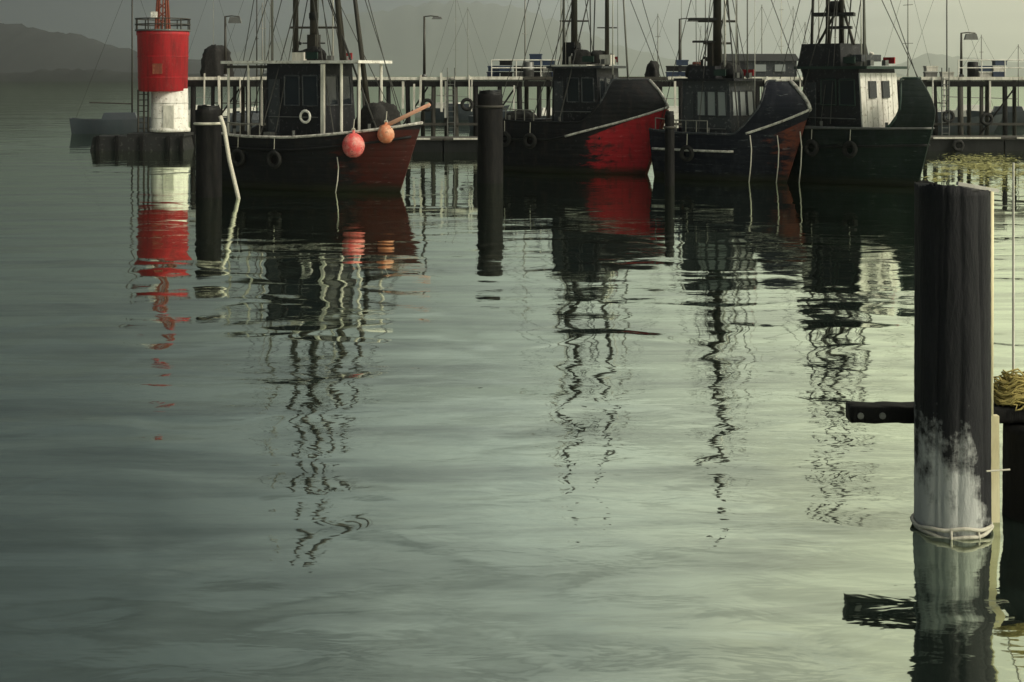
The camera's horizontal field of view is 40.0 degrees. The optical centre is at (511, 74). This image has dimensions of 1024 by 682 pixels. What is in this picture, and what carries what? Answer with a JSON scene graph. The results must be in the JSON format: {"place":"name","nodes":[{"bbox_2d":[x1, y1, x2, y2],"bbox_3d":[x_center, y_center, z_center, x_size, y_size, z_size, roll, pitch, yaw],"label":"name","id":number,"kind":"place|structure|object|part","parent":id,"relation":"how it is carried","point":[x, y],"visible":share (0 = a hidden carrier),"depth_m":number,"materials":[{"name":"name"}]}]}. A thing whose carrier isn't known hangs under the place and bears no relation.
{"place":"outdoors","nodes":[
{"label":"outdoors","id":0,"kind":"place"},
{"bbox_2d":[0,68,199,80],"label":"shore","id":1,"kind":"structure","parent":0,"point":[63,74],"depth_m":842.54,"materials":[{"name":"grey"}]},
{"bbox_2d":[0,23,266,76],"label":"headland hill","id":2,"kind":"structure","parent":0,"point":[23,48],"depth_m":1174.08,"materials":[{"name":"grey"}]},
{"bbox_2d":[246,125,265,134],"bbox_3d":[-8.847,2.288,50.242,1.563,0.968,1.658,0,0,-22],"label":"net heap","id":3,"kind":"object","parent":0,"point":[254,130],"visible":0.25,"depth_m":49.62,"materials":[{"name":"black fabric"}]},
{"bbox_2d":[230,0,706,75],"bbox_3d":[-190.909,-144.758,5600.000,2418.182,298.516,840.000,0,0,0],"label":"hill","id":4,"kind":"structure","parent":0,"point":[400,31],"depth_m":5346.16,"materials":[{"name":"grey plant"}]},
{"bbox_2d":[0,75,1023,681],"bbox_3d":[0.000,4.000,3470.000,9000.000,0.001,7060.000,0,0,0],"label":"water","id":5,"kind":"structure","parent":0,"point":[444,417],"depth_m":15.95,"materials":[{"name":"liquid"}]},
{"bbox_2d":[69,0,188,133],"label":"sailing yacht","id":6,"kind":"object","parent":5,"relation":"on","point":[117,123],"visible":0.52,"depth_m":94.92,"materials":[{"name":"metal"}]},
{"bbox_2d":[90,0,193,150],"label":"light tower","id":7,"kind":"structure","parent":5,"relation":"in","point":[162,58],"depth_m":73.99,"materials":[{"name":"concrete"}]},
{"bbox_2d":[163,105,173,128],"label":"door","id":8,"kind":"structure","parent":7,"relation":"in","point":[168,110],"depth_m":74.01,"materials":[{"name":"white metal"}]},
{"bbox_2d":[193,104,221,197],"bbox_3d":[-9.948,2.890,46.073,0.963,3.820,0.963,0,0,0],"label":"mooring pile","id":9,"kind":"object","parent":5,"relation":"in","point":[207,123],"visible":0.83,"depth_m":45.73,"materials":[{"name":"black paint"}]},
{"bbox_2d":[218,115,239,197],"bbox_3d":[-9.131,2.746,45.497,0.777,2.847,0.187,0,0,9],"label":"mooring rope","id":10,"kind":"object","parent":9,"relation":"hanging from","point":[228,155],"visible":0.88,"depth_m":45.44,"materials":[{"name":"white fabric"}]},
{"bbox_2d":[188,0,255,121],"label":"sailing yacht","id":11,"kind":"object","parent":5,"relation":"on","point":[225,112],"visible":0.12,"depth_m":119.92,"materials":[{"name":"metal"}]},
{"bbox_2d":[206,0,286,131],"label":"sailing yacht","id":12,"kind":"object","parent":5,"relation":"on","point":[255,117],"visible":0.2,"depth_m":94.50,"materials":[{"name":"metal"}]},
{"bbox_2d":[223,3,283,118],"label":"sailing yacht","id":13,"kind":"object","parent":5,"relation":"on","point":[225,117],"visible":0.13,"depth_m":99.84,"materials":[{"name":"metal"}]},
{"bbox_2d":[221,0,430,191],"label":"fishing boat","id":14,"kind":"object","parent":5,"relation":"on","point":[309,118],"visible":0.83,"depth_m":48.54,"materials":[{"name":"black paint"}]},
{"bbox_2d":[335,157,338,192],"bbox_3d":[-5.933,3.450,47.678,0.131,1.307,0.102,0,0,-45],"label":"mooring rope","id":15,"kind":"object","parent":14,"relation":"hanging from","point":[337,174],"visible":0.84,"depth_m":47.67,"materials":[{"name":"white fabric"}]},
{"bbox_2d":[342,119,364,156],"bbox_3d":[-5.344,2.148,47.458,0.768,1.284,0.756,0,0,0],"label":"buoy","id":16,"kind":"object","parent":14,"relation":"hanging from","point":[353,144],"visible":1,"depth_m":47.20,"materials":[{"name":"plastic"}]},
{"bbox_2d":[354,101,400,129],"bbox_3d":[-4.646,1.701,48.381,1.721,1.581,1.609,0,0,-8],"label":"net heap","id":17,"kind":"object","parent":14,"relation":"on","point":[379,110],"visible":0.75,"depth_m":48.04,"materials":[{"name":"grey fabric"}]},
{"bbox_2d":[377,111,394,142],"bbox_3d":[-4.253,1.781,47.508,0.595,1.075,0.586,0,0,0],"label":"buoy","id":18,"kind":"object","parent":14,"relation":"hanging from","point":[385,134],"visible":1,"depth_m":47.30,"materials":[{"name":"plastic"}]},
{"bbox_2d":[413,136,477,151],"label":"floating pontoon","id":19,"kind":"object","parent":5,"relation":"on","point":[446,143],"visible":0.01,"depth_m":72.55,"materials":[{"name":"black paint"}]},
{"bbox_2d":[415,0,482,117],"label":"sailing yacht","id":20,"kind":"object","parent":5,"relation":"on","point":[418,115],"visible":0.1,"depth_m":129.83,"materials":[{"name":"metal"}]},
{"bbox_2d":[425,10,509,119],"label":"sailing yacht","id":21,"kind":"object","parent":5,"relation":"on","point":[463,114],"visible":0.42,"depth_m":124.28,"materials":[{"name":"metal"}]},
{"bbox_2d":[475,90,503,183],"bbox_3d":[-0.828,2.681,52.071,1.075,4.237,1.075,0,0,0],"label":"mooring pile","id":22,"kind":"object","parent":5,"relation":"in","point":[490,106],"visible":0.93,"depth_m":51.69,"materials":[{"name":"black paint"}]},
{"bbox_2d":[468,0,553,130],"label":"sailing yacht","id":23,"kind":"object","parent":5,"relation":"on","point":[470,118],"visible":0.09,"depth_m":99.86,"materials":[{"name":"metal"}]},
{"bbox_2d":[522,0,579,115],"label":"sailing yacht","id":24,"kind":"object","parent":5,"relation":"on","point":[543,110],"visible":0.06,"depth_m":109.17,"materials":[{"name":"metal"}]},
{"bbox_2d":[502,0,668,173],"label":"fishing boat","id":25,"kind":"object","parent":5,"relation":"on","point":[602,120],"visible":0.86,"depth_m":56.67,"materials":[{"name":"black paint"}]},
{"bbox_2d":[503,110,537,119],"bbox_3d":[0.374,2.008,59.319,1.897,1.033,1.548,0,0,-41],"label":"net heap","id":26,"kind":"object","parent":25,"relation":"on","point":[520,114],"visible":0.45,"depth_m":58.94,"materials":[{"name":"black fabric"}]},
{"bbox_2d":[188,68,1023,146],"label":"timber wharf","id":27,"kind":"structure","parent":5,"relation":"in","point":[475,83],"depth_m":77.91,"materials":[{"name":"white paint"}]},
{"bbox_2d":[200,44,233,76],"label":"net heap","id":28,"kind":"object","parent":27,"relation":"on","point":[212,58],"visible":0.83,"depth_m":79.66,"materials":[{"name":"black fabric"}]},
{"bbox_2d":[222,15,241,76],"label":"lamp post","id":29,"kind":"object","parent":27,"relation":"on","point":[235,19],"visible":0.84,"depth_m":79.14,"materials":[{"name":"metal"}]},
{"bbox_2d":[422,15,441,76],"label":"lamp post","id":30,"kind":"object","parent":27,"relation":"on","point":[424,54],"visible":0.88,"depth_m":79.14,"materials":[{"name":"metal"}]},
{"bbox_2d":[487,72,499,76],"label":"fish crate","id":31,"kind":"object","parent":27,"relation":"on","point":[495,74],"visible":0.93,"depth_m":79.40,"materials":[{"name":"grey plastic"}]},
{"bbox_2d":[487,66,498,70],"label":"fish crate","id":32,"kind":"object","parent":31,"relation":"on","point":[493,69],"visible":0.76,"depth_m":79.38,"materials":[{"name":"blue plastic"}]},
{"bbox_2d":[500,72,512,76],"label":"fish crate","id":33,"kind":"object","parent":27,"relation":"on","point":[503,74],"visible":0.93,"depth_m":78.77,"materials":[{"name":"black paint"}]},
{"bbox_2d":[499,66,511,70],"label":"fish crate","id":34,"kind":"object","parent":33,"relation":"on","point":[504,69],"visible":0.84,"depth_m":78.77,"materials":[{"name":"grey plastic"}]},
{"bbox_2d":[500,61,511,64],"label":"fish crate","id":35,"kind":"object","parent":34,"relation":"on","point":[505,62],"visible":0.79,"depth_m":78.78,"materials":[{"name":"black paint"}]},
{"bbox_2d":[513,72,522,76],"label":"fish crate","id":36,"kind":"object","parent":27,"relation":"on","point":[518,74],"visible":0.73,"depth_m":79.20,"materials":[{"name":"grey plastic"}]},
{"bbox_2d":[491,60,558,76],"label":"railing","id":37,"kind":"object","parent":27,"relation":"on","point":[516,67],"visible":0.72,"depth_m":78.28,"materials":[{"name":"white metal"}]},
{"bbox_2d":[523,62,533,76],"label":"barrel","id":38,"kind":"object","parent":27,"relation":"on","point":[528,72],"visible":0.88,"depth_m":78.75,"materials":[{"name":"metal"}]},
{"bbox_2d":[534,72,541,76],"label":"fish crate","id":39,"kind":"object","parent":27,"relation":"on","point":[536,74],"visible":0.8,"depth_m":79.06,"materials":[{"name":"black paint"}]},
{"bbox_2d":[534,66,542,70],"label":"fish crate","id":40,"kind":"object","parent":39,"relation":"on","point":[536,69],"visible":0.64,"depth_m":79.08,"materials":[{"name":"black paint"}]},
{"bbox_2d":[530,61,541,64],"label":"fish crate","id":41,"kind":"object","parent":40,"relation":"on","point":[536,62],"visible":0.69,"depth_m":79.11,"materials":[{"name":"blue plastic"}]},
{"bbox_2d":[529,54,542,58],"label":"fish crate","id":42,"kind":"object","parent":41,"relation":"on","point":[535,56],"visible":1,"depth_m":79.12,"materials":[{"name":"blue plastic"}]},
{"bbox_2d":[542,72,550,76],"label":"fish crate","id":43,"kind":"object","parent":27,"relation":"on","point":[545,74],"visible":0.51,"depth_m":79.32,"materials":[{"name":"grey plastic"}]},
{"bbox_2d":[644,60,659,76],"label":"net heap","id":44,"kind":"object","parent":27,"relation":"on","point":[651,70],"visible":0.87,"depth_m":79.37,"materials":[{"name":"black fabric"}]},
{"bbox_2d":[665,72,676,76],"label":"fish crate","id":45,"kind":"object","parent":27,"relation":"on","point":[668,74],"visible":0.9,"depth_m":79.08,"materials":[{"name":"blue plastic"}]},
{"bbox_2d":[666,66,677,70],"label":"fish crate","id":46,"kind":"object","parent":45,"relation":"on","point":[669,68],"visible":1,"depth_m":79.07,"materials":[{"name":"black plastic"}]},
{"bbox_2d":[677,72,684,76],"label":"fish crate","id":47,"kind":"object","parent":27,"relation":"on","point":[682,74],"visible":0.54,"depth_m":79.04,"materials":[{"name":"blue plastic"}]},
{"bbox_2d":[678,66,686,70],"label":"fish crate","id":48,"kind":"object","parent":47,"relation":"on","point":[681,68],"visible":0.6,"depth_m":79.03,"materials":[{"name":"black paint"}]},
{"bbox_2d":[675,60,688,64],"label":"fish crate","id":49,"kind":"object","parent":48,"relation":"on","point":[681,62],"visible":0.86,"depth_m":79.10,"materials":[{"name":"blue plastic"}]},
{"bbox_2d":[678,18,697,76],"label":"lamp post","id":50,"kind":"object","parent":27,"relation":"on","point":[679,53],"visible":0.71,"depth_m":79.15,"materials":[{"name":"metal"}]},
{"bbox_2d":[706,54,798,76],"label":"harbour shed","id":51,"kind":"structure","parent":27,"relation":"on","point":[769,65],"depth_m":80.10,"materials":[{"name":"stone"}]},
{"bbox_2d":[734,62,744,76],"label":"door","id":52,"kind":"structure","parent":51,"relation":"in","point":[742,64],"depth_m":80.06,"materials":[{"name":"paint"}]},
{"bbox_2d":[755,64,765,70],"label":"window","id":53,"kind":"structure","parent":51,"relation":"in","point":[758,67],"depth_m":80.06,"materials":[{"name":"grey glass"}]},
{"bbox_2d":[775,64,784,70],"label":"window","id":54,"kind":"structure","parent":51,"relation":"in","point":[778,67],"depth_m":80.06,"materials":[{"name":"grey glass"}]},
{"bbox_2d":[923,72,937,76],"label":"fish crate","id":55,"kind":"object","parent":27,"relation":"on","point":[930,74],"visible":0.93,"depth_m":79.50,"materials":[{"name":"grey plastic"}]},
{"bbox_2d":[923,66,938,70],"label":"fish crate","id":56,"kind":"object","parent":55,"relation":"on","point":[930,68],"visible":1,"depth_m":79.50,"materials":[{"name":"white plastic"}]},
{"bbox_2d":[939,72,953,76],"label":"fish crate","id":57,"kind":"object","parent":27,"relation":"on","point":[945,74],"visible":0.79,"depth_m":78.82,"materials":[{"name":"white plastic"}]},
{"bbox_2d":[959,32,977,76],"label":"lamp post","id":58,"kind":"object","parent":27,"relation":"on","point":[973,36],"visible":0.87,"depth_m":79.53,"materials":[{"name":"metal"}]},
{"bbox_2d":[967,62,978,76],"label":"barrel","id":59,"kind":"object","parent":27,"relation":"on","point":[972,72],"visible":0.84,"depth_m":78.95,"materials":[{"name":"black paint"}]},
{"bbox_2d":[978,72,991,76],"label":"fish crate","id":60,"kind":"object","parent":27,"relation":"on","point":[986,74],"visible":0.93,"depth_m":79.15,"materials":[{"name":"white plastic"}]},
{"bbox_2d":[978,66,992,70],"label":"fish crate","id":61,"kind":"object","parent":60,"relation":"on","point":[986,69],"visible":0.71,"depth_m":79.12,"materials":[{"name":"blue plastic"}]},
{"bbox_2d":[958,60,1023,76],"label":"railing","id":62,"kind":"object","parent":27,"relation":"on","point":[1004,67],"visible":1,"depth_m":78.28,"materials":[{"name":"white metal"}]},
{"bbox_2d":[992,72,1003,76],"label":"fish crate","id":63,"kind":"object","parent":27,"relation":"on","point":[997,74],"visible":0.77,"depth_m":79.10,"materials":[{"name":"blue plastic"}]},
{"bbox_2d":[992,66,1003,70],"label":"fish crate","id":64,"kind":"object","parent":63,"relation":"on","point":[997,69],"visible":0.6,"depth_m":79.10,"materials":[{"name":"white plastic"}]},
{"bbox_2d":[992,61,1006,64],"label":"fish crate","id":65,"kind":"object","parent":64,"relation":"on","point":[997,62],"visible":0.71,"depth_m":79.05,"materials":[{"name":"blue plastic"}]},
{"bbox_2d":[632,14,678,128],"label":"sailing yacht","id":66,"kind":"object","parent":5,"relation":"on","point":[676,116],"visible":0.09,"depth_m":104.98,"materials":[{"name":"metal"}]},
{"bbox_2d":[663,111,675,185],"bbox_3d":[5.655,3.052,50.575,0.455,3.496,0.455,0,0,0],"label":"mooring pile","id":67,"kind":"object","parent":5,"relation":"in","point":[669,127],"visible":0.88,"depth_m":50.43,"materials":[{"name":"black paint"}]},
{"bbox_2d":[654,0,706,112],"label":"sailing yacht","id":68,"kind":"object","parent":5,"relation":"on","point":[672,108],"visible":0.03,"depth_m":114.98,"materials":[{"name":"metal"}]},
{"bbox_2d":[649,0,811,181],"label":"fishing boat","id":69,"kind":"object","parent":5,"relation":"on","point":[723,118],"visible":0.87,"depth_m":53.03,"materials":[{"name":"paint"}]},
{"bbox_2d":[748,135,751,181],"bbox_3d":[8.815,3.175,52.145,0.138,1.856,0.110,0,0,-45],"label":"mooring rope","id":70,"kind":"object","parent":69,"relation":"hanging from","point":[750,158],"visible":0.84,"depth_m":52.13,"materials":[{"name":"white fabric"}]},
{"bbox_2d":[776,135,778,182],"bbox_3d":[9.796,3.175,51.965,0.131,1.855,0.102,0,0,-45],"label":"mooring rope","id":71,"kind":"object","parent":69,"relation":"hanging from","point":[778,158],"visible":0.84,"depth_m":51.95,"materials":[{"name":"white fabric"}]},
{"bbox_2d":[798,131,801,182],"bbox_3d":[10.597,3.100,51.764,0.138,2.005,0.110,0,0,-45],"label":"mooring rope","id":72,"kind":"object","parent":69,"relation":"hanging from","point":[801,157],"visible":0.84,"depth_m":51.75,"materials":[{"name":"white fabric"}]},
{"bbox_2d":[740,5,780,96],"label":"sailing yacht","id":73,"kind":"object","parent":5,"relation":"on","point":[761,36],"visible":0.02,"depth_m":104.87,"materials":[{"name":"metal"}]},
{"bbox_2d":[756,0,800,99],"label":"sailing yacht","id":74,"kind":"object","parent":5,"relation":"on","point":[781,26],"visible":0.07,"depth_m":108.02,"materials":[{"name":"metal"}]},
{"bbox_2d":[760,8,806,96],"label":"sailing yacht","id":75,"kind":"object","parent":5,"relation":"on","point":[793,41],"visible":0.08,"depth_m":120.00,"materials":[{"name":"metal"}]},
{"bbox_2d":[789,22,810,52],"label":"sailing yacht","id":76,"kind":"object","parent":5,"relation":"on","point":[805,35],"visible":0.04,"depth_m":111.95,"materials":[{"name":"metal"}]},
{"bbox_2d":[797,2,859,73],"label":"sailing yacht","id":77,"kind":"object","parent":5,"relation":"on","point":[835,24],"visible":0.07,"depth_m":99.82,"materials":[{"name":"metal"}]},
{"bbox_2d":[780,0,935,186],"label":"fishing boat","id":78,"kind":"object","parent":5,"relation":"on","point":[862,127],"visible":0.88,"depth_m":51.14,"materials":[{"name":"metal"}]},
{"bbox_3d":[13.048,0.550,51.039,0.420,0.627,0.161,0,0,-40],"label":"front window","id":79,"kind":"part","parent":78,"relation":"part of","materials":[{"name":"grey glass"}]},
{"bbox_3d":[13.661,0.550,51.553,0.420,0.627,0.161,0,0,-40],"label":"front window","id":80,"kind":"part","parent":78,"relation":"part of","materials":[{"name":"grey glass"}]},
{"bbox_2d":[886,0,940,111],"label":"sailing yacht","id":81,"kind":"object","parent":5,"relation":"on","point":[907,43],"visible":0.09,"depth_m":105.16,"materials":[{"name":"metal"}]},
{"bbox_2d":[846,179,1023,539],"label":"timber dolphin","id":82,"kind":"object","parent":5,"relation":"in","point":[954,413],"visible":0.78,"depth_m":12.21,"materials":[{"name":"wood"}]},
{"bbox_2d":[993,368,1023,410],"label":"rope coil","id":83,"kind":"object","parent":82,"relation":"on","point":[1008,388],"visible":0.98,"depth_m":12.87,"materials":[{"name":"yellow fabric"}]},
{"bbox_2d":[1012,163,1014,373],"bbox_3d":[4.633,1.925,13.010,0.021,2.219,0.024,0,0,0],"label":"marker stake","id":84,"kind":"object","parent":82,"relation":"on","point":[1013,265],"visible":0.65,"depth_m":13.00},
{"bbox_2d":[906,0,1001,132],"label":"sailing yacht","id":85,"kind":"object","parent":5,"relation":"on","point":[975,128],"visible":0.23,"depth_m":96.89,"materials":[{"name":"metal"}]},
{"bbox_2d":[924,153,1023,191],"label":"floating weed","id":86,"kind":"object","parent":5,"relation":"on","point":[980,166],"visible":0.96,"depth_m":59.95,"materials":[{"name":"green plant"}]},
{"bbox_2d":[927,135,1023,150],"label":"floating pontoon","id":87,"kind":"object","parent":5,"relation":"on","point":[976,142],"visible":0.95,"depth_m":73.55,"materials":[{"name":"black paint"}]},
{"bbox_2d":[938,35,1023,116],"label":"sailing yacht","id":88,"kind":"object","parent":5,"relation":"on","point":[975,107],"visible":0.14,"depth_m":119.43,"materials":[{"name":"metal"}]},
{"bbox_2d":[966,44,1023,122],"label":"sailing yacht","id":89,"kind":"object","parent":5,"relation":"on","point":[1019,114],"visible":0.34,"depth_m":114.38,"materials":[{"name":"metal"}]},
{"bbox_2d":[0,0,1023,74],"label":"sky","id":90,"kind":"structure","parent":0,"point":[1000,23],"materials":[{"name":"grey"}]},
{"bbox_2d":[894,53,1023,75],"bbox_3d":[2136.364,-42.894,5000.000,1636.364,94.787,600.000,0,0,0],"label":"hill","id":91,"kind":"structure","parent":0,"point":[921,61],"depth_m":4838.65,"materials":[{"name":"grey plant"}]},
{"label":"fish crate","id":92,"kind":"object","parent":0,"visible":0},
{"bbox_2d":[542,61,554,64],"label":"fish crate","id":93,"kind":"object","parent":92,"relation":"on","point":[546,63],"visible":0.61,"depth_m":79.39,"materials":[{"name":"blue plastic"}]}
]}

